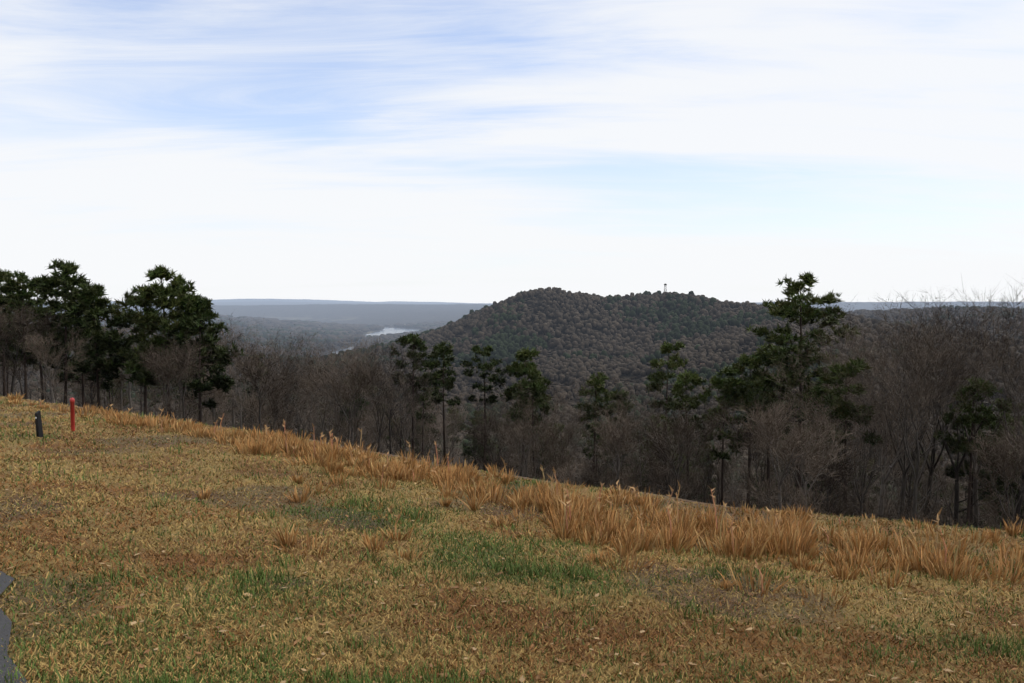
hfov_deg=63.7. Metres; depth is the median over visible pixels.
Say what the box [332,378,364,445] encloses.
pine tree
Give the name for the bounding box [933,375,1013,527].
pine tree
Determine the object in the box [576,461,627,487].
tree sapling
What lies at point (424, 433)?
bare tree
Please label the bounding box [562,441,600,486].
bare tree
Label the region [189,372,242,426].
bare tree
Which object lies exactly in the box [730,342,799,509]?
pine tree
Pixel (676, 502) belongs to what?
broomsedge stalks
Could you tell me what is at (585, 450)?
pine tree
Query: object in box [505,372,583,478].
bare tree
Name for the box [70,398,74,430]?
red marker post
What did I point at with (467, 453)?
pine tree
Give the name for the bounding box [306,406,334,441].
bare tree
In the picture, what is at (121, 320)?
pine tree
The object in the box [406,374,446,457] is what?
pine tree
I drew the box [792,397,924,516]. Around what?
bare tree
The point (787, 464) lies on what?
bare tree
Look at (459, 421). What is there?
bare tree
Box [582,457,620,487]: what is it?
shrub
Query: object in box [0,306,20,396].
pine tree
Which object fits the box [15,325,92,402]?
tree sapling
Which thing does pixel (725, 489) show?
bare tree
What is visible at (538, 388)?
pine tree
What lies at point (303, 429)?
bare tree
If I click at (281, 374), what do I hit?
bare tree
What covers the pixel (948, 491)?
pine tree
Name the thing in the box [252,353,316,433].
bare tree
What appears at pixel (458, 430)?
pine tree
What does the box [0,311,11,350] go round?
pine tree
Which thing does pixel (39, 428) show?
black marker post
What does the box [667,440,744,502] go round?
bare tree
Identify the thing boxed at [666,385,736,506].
bare tree
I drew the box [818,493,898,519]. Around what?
shrub
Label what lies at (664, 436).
bare tree
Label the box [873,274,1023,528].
bare tree
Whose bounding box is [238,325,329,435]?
bare tree
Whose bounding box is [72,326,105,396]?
pine tree
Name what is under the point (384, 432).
bare tree
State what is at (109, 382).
pine tree
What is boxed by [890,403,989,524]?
bare tree
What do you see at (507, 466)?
tree sapling
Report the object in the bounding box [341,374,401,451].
bare tree
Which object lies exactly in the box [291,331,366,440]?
bare tree
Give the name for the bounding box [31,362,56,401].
pine tree
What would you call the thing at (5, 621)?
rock
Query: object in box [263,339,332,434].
bare tree
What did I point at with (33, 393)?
bare tree
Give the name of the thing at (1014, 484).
pine tree
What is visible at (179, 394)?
bare tree
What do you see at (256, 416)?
bare tree
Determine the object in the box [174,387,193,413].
pine tree
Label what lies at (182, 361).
tree sapling
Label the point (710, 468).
bare tree
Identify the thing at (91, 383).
tree sapling
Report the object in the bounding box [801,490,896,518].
tree sapling
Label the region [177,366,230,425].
tree sapling
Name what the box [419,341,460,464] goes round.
pine tree
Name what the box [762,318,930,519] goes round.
bare tree
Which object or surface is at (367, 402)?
pine tree
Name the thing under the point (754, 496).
pine tree
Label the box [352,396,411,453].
bare tree
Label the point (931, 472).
bare tree
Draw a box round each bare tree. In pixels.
[0,366,21,393]
[1,325,43,398]
[16,364,43,399]
[17,383,48,399]
[18,361,63,402]
[33,366,72,404]
[34,364,63,400]
[38,371,79,405]
[57,375,90,407]
[84,314,149,411]
[100,314,158,412]
[101,288,158,414]
[116,375,160,412]
[117,386,171,417]
[122,385,155,411]
[148,333,223,419]
[157,387,193,419]
[159,394,202,418]
[170,314,246,424]
[181,328,227,424]
[193,311,233,423]
[204,391,239,425]
[204,401,235,427]
[205,325,287,429]
[207,317,273,427]
[207,388,266,428]
[223,317,286,429]
[227,370,264,425]
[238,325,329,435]
[242,394,281,428]
[248,337,316,434]
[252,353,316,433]
[257,366,303,430]
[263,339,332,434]
[263,369,336,440]
[273,351,350,439]
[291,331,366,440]
[292,370,337,436]
[293,357,363,446]
[298,336,420,451]
[298,346,361,440]
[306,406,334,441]
[312,338,364,443]
[314,335,395,449]
[319,402,359,444]
[324,391,351,442]
[329,397,375,449]
[337,342,433,455]
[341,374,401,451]
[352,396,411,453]
[352,406,398,451]
[353,339,439,455]
[360,376,411,452]
[361,405,395,450]
[364,342,427,453]
[364,412,400,451]
[369,397,422,453]
[370,367,452,461]
[370,416,417,454]
[394,396,453,459]
[398,404,445,460]
[401,408,442,459]
[404,411,456,459]
[415,387,478,465]
[420,397,468,464]
[430,434,471,466]
[435,437,463,463]
[447,382,538,466]
[450,391,513,468]
[452,394,519,472]
[477,400,527,472]
[495,380,559,478]
[495,409,540,476]
[502,441,536,475]
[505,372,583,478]
[515,422,590,484]
[528,378,613,485]
[539,399,613,486]
[543,420,572,477]
[561,445,591,485]
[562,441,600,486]
[568,415,634,479]
[575,410,640,489]
[581,377,685,492]
[585,428,635,482]
[601,445,648,485]
[602,442,653,489]
[611,392,713,494]
[631,426,680,493]
[639,418,710,496]
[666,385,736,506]
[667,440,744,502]
[670,437,697,498]
[688,423,752,505]
[698,482,729,502]
[701,471,739,504]
[706,429,770,505]
[715,456,756,505]
[716,471,745,505]
[737,433,793,509]
[742,418,838,508]
[754,420,841,507]
[755,430,805,509]
[759,330,908,512]
[759,393,852,510]
[760,379,877,512]
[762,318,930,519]
[764,369,850,508]
[766,462,835,505]
[792,346,930,517]
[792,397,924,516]
[793,379,894,514]
[798,321,1014,522]
[803,365,903,518]
[814,308,997,525]
[819,300,980,522]
[827,286,1021,525]
[847,415,938,519]
[854,421,955,521]
[857,360,996,521]
[868,432,960,519]
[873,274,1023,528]
[875,283,1023,527]
[879,460,965,517]
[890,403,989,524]
[895,276,1023,529]
[909,452,967,525]
[913,434,978,524]
[931,276,1023,529]
[931,498,979,524]
[939,464,998,527]
[944,330,1023,528]
[944,467,1022,527]
[959,413,1023,527]
[961,471,1023,520]
[991,404,1023,447]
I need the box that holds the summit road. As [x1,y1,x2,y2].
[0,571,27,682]
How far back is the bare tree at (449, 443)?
137.83 m
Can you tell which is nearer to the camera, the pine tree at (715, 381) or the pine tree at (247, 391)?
the pine tree at (715, 381)
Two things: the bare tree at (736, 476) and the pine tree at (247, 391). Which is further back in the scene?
the pine tree at (247, 391)
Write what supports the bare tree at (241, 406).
on the hillside terrain at (390, 313)
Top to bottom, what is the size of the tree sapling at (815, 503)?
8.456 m
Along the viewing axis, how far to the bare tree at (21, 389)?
124.91 m
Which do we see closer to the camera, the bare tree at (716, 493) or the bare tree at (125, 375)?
the bare tree at (125, 375)
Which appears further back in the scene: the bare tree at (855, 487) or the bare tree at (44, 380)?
the bare tree at (44, 380)
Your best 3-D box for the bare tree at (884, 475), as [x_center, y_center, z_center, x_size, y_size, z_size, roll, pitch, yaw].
[24.921,7.699,53.858,10.262,21.802,11.851,1,3,18]
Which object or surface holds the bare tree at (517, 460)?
on the hillside terrain at (390, 313)
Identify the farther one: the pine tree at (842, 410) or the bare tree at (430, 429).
the bare tree at (430, 429)
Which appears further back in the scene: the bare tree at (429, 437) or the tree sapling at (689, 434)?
the bare tree at (429, 437)
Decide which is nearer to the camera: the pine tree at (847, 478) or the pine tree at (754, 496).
the pine tree at (847, 478)
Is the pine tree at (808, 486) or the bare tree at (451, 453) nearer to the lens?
the pine tree at (808, 486)
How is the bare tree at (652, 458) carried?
on the hillside terrain at (390, 313)
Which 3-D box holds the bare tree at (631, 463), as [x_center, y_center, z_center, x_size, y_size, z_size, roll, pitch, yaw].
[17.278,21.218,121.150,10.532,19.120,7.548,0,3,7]
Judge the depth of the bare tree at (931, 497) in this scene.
82.68 m
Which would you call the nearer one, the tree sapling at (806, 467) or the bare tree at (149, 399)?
the tree sapling at (806, 467)
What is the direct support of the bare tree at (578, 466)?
on the hillside terrain at (390, 313)
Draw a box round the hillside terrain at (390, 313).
[0,295,1023,682]
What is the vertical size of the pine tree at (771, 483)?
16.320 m
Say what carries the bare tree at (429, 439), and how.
on the hillside terrain at (390, 313)
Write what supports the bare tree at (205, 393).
on the hillside terrain at (390, 313)
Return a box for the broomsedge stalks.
[28,399,1018,591]
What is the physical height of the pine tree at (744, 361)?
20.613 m
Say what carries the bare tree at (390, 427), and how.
on the hillside terrain at (390, 313)
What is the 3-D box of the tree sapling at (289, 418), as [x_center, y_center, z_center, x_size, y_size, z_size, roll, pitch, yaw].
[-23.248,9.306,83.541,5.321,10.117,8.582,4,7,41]
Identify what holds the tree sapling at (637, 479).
on the hillside terrain at (390, 313)
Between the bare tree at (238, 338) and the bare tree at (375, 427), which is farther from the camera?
the bare tree at (375, 427)
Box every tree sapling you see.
[0,301,10,347]
[0,302,37,374]
[0,304,62,396]
[0,346,14,383]
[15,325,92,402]
[68,382,107,406]
[69,355,113,408]
[89,357,137,408]
[94,389,128,411]
[119,403,143,414]
[136,343,217,417]
[144,332,210,420]
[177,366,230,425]
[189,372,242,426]
[223,337,296,431]
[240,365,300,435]
[242,387,321,431]
[249,417,282,433]
[290,341,399,446]
[463,407,518,473]
[467,449,517,471]
[495,456,515,474]
[496,415,583,482]
[500,408,560,479]
[516,439,575,481]
[545,456,586,483]
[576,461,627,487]
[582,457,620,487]
[587,399,647,490]
[612,461,675,494]
[618,403,731,500]
[621,450,674,494]
[634,407,712,497]
[643,457,705,499]
[680,475,725,503]
[701,390,811,510]
[724,483,790,509]
[729,393,846,510]
[749,412,862,513]
[760,438,862,515]
[785,441,864,513]
[798,492,859,513]
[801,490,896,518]
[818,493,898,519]
[927,506,1021,528]
[954,420,1023,530]
[969,421,1023,528]
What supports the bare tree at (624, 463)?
on the hillside terrain at (390, 313)
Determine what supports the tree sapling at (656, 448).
on the hillside terrain at (390, 313)
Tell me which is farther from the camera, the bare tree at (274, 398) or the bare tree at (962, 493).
the bare tree at (962, 493)
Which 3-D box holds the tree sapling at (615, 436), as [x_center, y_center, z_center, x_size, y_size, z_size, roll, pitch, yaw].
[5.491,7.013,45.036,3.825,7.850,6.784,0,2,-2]
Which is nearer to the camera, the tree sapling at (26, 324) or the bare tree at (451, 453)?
the tree sapling at (26, 324)
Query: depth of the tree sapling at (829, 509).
33.32 m
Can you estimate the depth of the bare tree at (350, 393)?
99.89 m
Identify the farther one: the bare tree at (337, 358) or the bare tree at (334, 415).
the bare tree at (334, 415)
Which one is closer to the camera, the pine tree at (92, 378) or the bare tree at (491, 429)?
the pine tree at (92, 378)
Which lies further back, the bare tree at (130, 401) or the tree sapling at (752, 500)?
the bare tree at (130, 401)
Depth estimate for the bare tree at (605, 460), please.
135.18 m
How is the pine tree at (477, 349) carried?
on the hillside terrain at (390, 313)
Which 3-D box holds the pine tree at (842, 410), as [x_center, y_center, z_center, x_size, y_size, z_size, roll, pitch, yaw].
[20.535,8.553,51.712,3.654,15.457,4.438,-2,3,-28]
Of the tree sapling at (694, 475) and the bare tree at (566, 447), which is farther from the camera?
the bare tree at (566, 447)
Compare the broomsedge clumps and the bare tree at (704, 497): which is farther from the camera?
the bare tree at (704, 497)
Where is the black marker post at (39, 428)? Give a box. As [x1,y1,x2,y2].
[35,411,43,436]
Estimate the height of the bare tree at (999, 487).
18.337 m
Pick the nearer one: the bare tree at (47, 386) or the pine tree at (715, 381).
the pine tree at (715, 381)
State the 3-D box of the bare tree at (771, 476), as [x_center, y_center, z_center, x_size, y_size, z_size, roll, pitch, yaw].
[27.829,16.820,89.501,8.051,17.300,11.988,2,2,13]
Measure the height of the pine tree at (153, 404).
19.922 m
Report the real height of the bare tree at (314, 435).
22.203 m
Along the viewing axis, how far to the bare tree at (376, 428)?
113.47 m
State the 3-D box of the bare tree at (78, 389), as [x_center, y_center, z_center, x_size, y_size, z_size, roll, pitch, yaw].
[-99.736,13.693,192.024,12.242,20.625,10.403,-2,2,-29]
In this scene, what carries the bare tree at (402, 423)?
on the hillside terrain at (390, 313)
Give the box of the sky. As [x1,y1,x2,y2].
[0,0,1023,302]
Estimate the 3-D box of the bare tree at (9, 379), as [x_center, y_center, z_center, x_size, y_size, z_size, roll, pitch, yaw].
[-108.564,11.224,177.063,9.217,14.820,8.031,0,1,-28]
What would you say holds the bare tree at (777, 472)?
on the hillside terrain at (390, 313)
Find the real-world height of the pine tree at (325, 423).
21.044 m
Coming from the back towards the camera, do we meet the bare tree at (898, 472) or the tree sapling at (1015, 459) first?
the bare tree at (898, 472)
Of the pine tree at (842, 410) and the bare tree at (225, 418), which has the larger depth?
the bare tree at (225, 418)
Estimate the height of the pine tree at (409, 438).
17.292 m
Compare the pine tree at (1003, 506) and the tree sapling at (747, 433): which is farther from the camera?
the pine tree at (1003, 506)
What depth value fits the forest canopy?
1413.39 m
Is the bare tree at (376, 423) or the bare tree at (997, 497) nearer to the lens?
the bare tree at (997, 497)
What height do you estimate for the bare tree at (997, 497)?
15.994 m
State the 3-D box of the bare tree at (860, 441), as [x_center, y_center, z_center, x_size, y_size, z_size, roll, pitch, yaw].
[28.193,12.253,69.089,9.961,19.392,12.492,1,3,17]
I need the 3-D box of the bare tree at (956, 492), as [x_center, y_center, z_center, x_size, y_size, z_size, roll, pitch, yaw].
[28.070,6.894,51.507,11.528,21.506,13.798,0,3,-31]
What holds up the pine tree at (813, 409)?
on the hillside terrain at (390, 313)
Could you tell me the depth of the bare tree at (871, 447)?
64.95 m
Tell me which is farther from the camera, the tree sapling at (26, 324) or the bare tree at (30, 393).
the bare tree at (30, 393)
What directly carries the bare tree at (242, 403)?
on the hillside terrain at (390, 313)
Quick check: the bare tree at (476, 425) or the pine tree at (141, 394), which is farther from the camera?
the pine tree at (141, 394)
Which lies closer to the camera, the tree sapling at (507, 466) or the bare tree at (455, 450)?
the tree sapling at (507, 466)
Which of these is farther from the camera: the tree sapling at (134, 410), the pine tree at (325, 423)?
the pine tree at (325, 423)
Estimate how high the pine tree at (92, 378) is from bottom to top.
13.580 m
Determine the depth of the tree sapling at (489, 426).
61.84 m
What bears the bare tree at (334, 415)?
on the hillside terrain at (390, 313)
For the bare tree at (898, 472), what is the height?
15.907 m
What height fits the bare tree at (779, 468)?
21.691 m
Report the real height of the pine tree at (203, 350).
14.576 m
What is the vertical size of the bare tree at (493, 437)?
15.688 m
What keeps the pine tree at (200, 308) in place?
on the hillside terrain at (390, 313)
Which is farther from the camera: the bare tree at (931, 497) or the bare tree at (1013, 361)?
the bare tree at (931, 497)
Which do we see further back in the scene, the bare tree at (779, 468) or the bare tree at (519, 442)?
the bare tree at (519, 442)
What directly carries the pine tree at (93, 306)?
on the hillside terrain at (390, 313)
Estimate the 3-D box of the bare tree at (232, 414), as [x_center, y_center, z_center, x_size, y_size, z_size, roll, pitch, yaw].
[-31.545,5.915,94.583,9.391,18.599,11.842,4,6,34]
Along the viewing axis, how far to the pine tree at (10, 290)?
79.10 m
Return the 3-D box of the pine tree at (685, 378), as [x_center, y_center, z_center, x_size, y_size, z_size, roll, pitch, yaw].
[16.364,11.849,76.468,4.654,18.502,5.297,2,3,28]
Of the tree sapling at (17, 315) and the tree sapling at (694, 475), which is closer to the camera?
the tree sapling at (17, 315)
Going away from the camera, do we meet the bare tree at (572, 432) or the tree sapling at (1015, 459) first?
the tree sapling at (1015, 459)
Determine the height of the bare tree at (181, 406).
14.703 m
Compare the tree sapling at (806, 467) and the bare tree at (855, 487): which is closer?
the tree sapling at (806, 467)
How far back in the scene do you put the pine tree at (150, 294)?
58.60 m
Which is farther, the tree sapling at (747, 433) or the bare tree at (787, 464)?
the bare tree at (787, 464)
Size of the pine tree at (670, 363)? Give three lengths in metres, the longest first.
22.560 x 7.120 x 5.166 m
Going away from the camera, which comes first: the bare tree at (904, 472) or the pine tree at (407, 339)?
the bare tree at (904, 472)
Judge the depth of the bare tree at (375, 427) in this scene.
124.36 m
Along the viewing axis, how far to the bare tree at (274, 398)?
58.02 m
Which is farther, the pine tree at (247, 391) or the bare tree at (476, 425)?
the pine tree at (247, 391)
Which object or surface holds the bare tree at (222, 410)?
on the hillside terrain at (390, 313)
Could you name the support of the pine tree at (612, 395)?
on the hillside terrain at (390, 313)
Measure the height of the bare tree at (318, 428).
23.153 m
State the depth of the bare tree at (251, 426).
96.13 m
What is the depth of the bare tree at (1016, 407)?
45.74 m
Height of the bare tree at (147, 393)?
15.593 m
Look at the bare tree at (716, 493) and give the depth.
144.35 m
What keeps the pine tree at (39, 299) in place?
on the hillside terrain at (390, 313)
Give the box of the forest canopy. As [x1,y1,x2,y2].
[0,287,1023,519]
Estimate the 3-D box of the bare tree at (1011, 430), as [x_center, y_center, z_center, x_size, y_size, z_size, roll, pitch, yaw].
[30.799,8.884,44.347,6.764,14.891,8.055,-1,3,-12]
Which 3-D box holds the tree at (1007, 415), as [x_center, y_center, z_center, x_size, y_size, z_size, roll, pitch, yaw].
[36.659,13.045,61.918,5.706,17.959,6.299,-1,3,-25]
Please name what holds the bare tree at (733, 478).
on the hillside terrain at (390, 313)
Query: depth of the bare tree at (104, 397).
100.31 m
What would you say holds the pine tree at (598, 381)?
on the hillside terrain at (390, 313)
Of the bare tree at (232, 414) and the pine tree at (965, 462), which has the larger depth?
the bare tree at (232, 414)
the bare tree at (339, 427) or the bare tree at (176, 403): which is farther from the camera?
the bare tree at (176, 403)
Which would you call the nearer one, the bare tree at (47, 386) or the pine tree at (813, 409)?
the pine tree at (813, 409)
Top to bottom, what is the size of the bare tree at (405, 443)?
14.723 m
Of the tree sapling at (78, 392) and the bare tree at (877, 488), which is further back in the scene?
the tree sapling at (78, 392)
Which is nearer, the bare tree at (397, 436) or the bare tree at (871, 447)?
the bare tree at (871, 447)
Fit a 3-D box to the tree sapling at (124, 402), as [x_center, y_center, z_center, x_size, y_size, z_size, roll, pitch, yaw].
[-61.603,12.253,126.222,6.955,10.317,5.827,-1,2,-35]
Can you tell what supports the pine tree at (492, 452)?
on the hillside terrain at (390, 313)
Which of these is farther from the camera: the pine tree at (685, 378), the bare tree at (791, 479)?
the bare tree at (791, 479)
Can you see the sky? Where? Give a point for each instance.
(456, 151)
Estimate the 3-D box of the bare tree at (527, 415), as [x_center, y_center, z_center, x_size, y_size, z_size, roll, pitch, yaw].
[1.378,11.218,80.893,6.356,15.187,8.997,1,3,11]
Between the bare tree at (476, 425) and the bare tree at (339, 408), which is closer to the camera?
the bare tree at (476, 425)
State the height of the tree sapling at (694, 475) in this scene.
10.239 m
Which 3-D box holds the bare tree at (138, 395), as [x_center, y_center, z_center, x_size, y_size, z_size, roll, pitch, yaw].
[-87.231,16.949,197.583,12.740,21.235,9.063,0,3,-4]
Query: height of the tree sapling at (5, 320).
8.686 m
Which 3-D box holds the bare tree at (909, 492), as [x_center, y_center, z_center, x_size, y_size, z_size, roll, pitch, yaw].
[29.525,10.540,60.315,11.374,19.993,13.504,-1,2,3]
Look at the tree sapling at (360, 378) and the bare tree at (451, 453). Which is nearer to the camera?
the tree sapling at (360, 378)
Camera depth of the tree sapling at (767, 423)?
27.62 m
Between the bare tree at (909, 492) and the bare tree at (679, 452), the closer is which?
the bare tree at (909, 492)
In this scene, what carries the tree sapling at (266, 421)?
on the hillside terrain at (390, 313)
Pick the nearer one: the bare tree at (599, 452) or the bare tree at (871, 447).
the bare tree at (871, 447)
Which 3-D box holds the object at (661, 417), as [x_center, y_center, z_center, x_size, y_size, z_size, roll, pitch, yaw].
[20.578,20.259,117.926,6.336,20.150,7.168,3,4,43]
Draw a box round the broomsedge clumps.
[5,391,1023,607]
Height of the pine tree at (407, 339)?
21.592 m
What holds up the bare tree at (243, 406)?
on the hillside terrain at (390, 313)
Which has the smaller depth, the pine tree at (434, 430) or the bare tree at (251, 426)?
the bare tree at (251, 426)
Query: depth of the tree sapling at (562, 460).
69.06 m
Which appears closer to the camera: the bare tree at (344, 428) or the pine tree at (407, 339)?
the pine tree at (407, 339)
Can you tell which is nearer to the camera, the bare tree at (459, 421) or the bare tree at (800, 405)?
the bare tree at (800, 405)
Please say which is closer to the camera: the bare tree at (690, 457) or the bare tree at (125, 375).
the bare tree at (125, 375)
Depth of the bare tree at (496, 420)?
109.13 m
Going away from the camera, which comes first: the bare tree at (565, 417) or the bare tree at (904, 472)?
the bare tree at (904, 472)
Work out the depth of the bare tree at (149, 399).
143.82 m
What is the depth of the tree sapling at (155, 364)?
44.82 m
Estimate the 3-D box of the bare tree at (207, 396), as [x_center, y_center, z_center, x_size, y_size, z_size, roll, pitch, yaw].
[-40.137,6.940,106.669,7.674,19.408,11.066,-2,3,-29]
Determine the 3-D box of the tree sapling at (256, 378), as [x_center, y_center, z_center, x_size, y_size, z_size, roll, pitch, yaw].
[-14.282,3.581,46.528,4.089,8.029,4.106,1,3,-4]
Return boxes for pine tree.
[0,268,47,395]
[0,270,55,398]
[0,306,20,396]
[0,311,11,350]
[4,275,71,400]
[25,258,115,404]
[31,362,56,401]
[42,361,63,399]
[54,310,104,406]
[60,281,126,409]
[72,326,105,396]
[92,353,122,408]
[106,285,183,414]
[107,371,128,410]
[108,263,208,418]
[126,380,147,413]
[142,384,165,416]
[156,284,212,418]
[159,293,248,422]
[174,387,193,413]
[239,353,270,425]
[315,407,336,439]
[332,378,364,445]
[342,374,377,447]
[374,405,392,452]
[389,333,442,457]
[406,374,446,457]
[408,392,439,451]
[408,423,431,454]
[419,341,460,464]
[445,406,466,466]
[459,344,513,470]
[461,409,493,469]
[480,440,498,471]
[499,346,554,475]
[508,366,553,478]
[531,423,569,481]
[575,370,615,485]
[581,422,612,485]
[600,388,645,485]
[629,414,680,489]
[644,341,696,495]
[662,371,713,499]
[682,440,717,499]
[700,375,748,504]
[715,347,787,507]
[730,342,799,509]
[736,271,860,510]
[750,479,763,508]
[756,464,783,505]
[793,442,841,511]
[799,394,851,501]
[809,356,881,514]
[823,441,855,504]
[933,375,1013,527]
[938,421,1008,519]
[938,483,966,525]
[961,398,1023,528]
[979,483,1023,528]
[984,426,1023,524]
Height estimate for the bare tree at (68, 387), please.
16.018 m
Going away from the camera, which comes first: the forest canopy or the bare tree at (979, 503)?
the bare tree at (979, 503)
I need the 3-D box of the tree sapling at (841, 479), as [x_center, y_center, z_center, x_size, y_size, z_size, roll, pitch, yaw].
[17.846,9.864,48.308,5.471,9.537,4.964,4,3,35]
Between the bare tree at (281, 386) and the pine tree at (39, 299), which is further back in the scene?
the bare tree at (281, 386)
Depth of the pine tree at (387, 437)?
132.79 m
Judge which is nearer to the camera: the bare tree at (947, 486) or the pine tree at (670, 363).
the pine tree at (670, 363)
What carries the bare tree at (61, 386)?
on the hillside terrain at (390, 313)
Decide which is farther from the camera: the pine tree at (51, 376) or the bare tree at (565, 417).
the pine tree at (51, 376)
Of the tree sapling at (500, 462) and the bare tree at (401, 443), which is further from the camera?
the bare tree at (401, 443)
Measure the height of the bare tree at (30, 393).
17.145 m
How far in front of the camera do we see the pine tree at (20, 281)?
67.44 m
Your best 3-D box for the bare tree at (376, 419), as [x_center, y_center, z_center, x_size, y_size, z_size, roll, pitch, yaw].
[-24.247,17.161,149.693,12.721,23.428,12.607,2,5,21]
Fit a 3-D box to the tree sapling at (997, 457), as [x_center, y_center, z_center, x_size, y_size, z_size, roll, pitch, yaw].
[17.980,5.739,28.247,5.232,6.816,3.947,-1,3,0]
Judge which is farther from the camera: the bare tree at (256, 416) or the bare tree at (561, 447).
the bare tree at (561, 447)
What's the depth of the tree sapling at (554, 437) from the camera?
70.72 m
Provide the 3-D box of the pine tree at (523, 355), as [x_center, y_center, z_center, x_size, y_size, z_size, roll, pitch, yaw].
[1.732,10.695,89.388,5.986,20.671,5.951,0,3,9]
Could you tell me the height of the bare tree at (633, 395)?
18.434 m
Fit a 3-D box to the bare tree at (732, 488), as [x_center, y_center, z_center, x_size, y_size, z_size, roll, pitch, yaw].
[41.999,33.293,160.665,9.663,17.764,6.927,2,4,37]
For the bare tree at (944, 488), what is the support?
on the hillside terrain at (390, 313)
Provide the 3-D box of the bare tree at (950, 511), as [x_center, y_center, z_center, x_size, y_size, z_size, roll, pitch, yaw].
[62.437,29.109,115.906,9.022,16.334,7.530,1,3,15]
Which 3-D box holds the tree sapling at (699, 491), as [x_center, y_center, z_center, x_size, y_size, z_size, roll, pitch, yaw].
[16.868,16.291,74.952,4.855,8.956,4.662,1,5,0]
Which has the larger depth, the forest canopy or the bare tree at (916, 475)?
the forest canopy
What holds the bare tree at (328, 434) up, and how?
on the hillside terrain at (390, 313)
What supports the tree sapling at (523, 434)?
on the hillside terrain at (390, 313)
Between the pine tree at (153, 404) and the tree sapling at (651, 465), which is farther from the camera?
the pine tree at (153, 404)
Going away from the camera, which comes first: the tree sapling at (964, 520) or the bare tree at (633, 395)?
the tree sapling at (964, 520)
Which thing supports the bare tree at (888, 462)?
on the hillside terrain at (390, 313)
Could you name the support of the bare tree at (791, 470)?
on the hillside terrain at (390, 313)
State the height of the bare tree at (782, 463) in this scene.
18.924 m
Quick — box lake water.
[329,327,418,353]
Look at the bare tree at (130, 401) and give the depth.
91.24 m
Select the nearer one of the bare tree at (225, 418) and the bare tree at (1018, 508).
the bare tree at (1018, 508)
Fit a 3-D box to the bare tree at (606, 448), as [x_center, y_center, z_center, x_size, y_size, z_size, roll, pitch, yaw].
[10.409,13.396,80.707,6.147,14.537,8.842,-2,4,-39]
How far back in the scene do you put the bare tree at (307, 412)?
134.56 m
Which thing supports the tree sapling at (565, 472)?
on the hillside terrain at (390, 313)
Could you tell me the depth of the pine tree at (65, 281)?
64.61 m
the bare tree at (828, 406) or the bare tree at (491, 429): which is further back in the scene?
the bare tree at (491, 429)
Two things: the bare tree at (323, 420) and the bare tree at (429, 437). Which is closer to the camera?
the bare tree at (323, 420)
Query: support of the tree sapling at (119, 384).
on the hillside terrain at (390, 313)
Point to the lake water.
(385, 330)
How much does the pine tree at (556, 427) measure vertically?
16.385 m
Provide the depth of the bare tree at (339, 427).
123.48 m
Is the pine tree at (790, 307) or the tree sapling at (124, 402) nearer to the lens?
the pine tree at (790, 307)
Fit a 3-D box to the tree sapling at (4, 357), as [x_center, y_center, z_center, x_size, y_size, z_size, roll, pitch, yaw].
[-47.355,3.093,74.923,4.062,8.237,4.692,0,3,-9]
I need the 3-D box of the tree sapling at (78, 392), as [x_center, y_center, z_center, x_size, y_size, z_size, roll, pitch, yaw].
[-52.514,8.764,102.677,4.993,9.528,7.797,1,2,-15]
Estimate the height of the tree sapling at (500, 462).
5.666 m

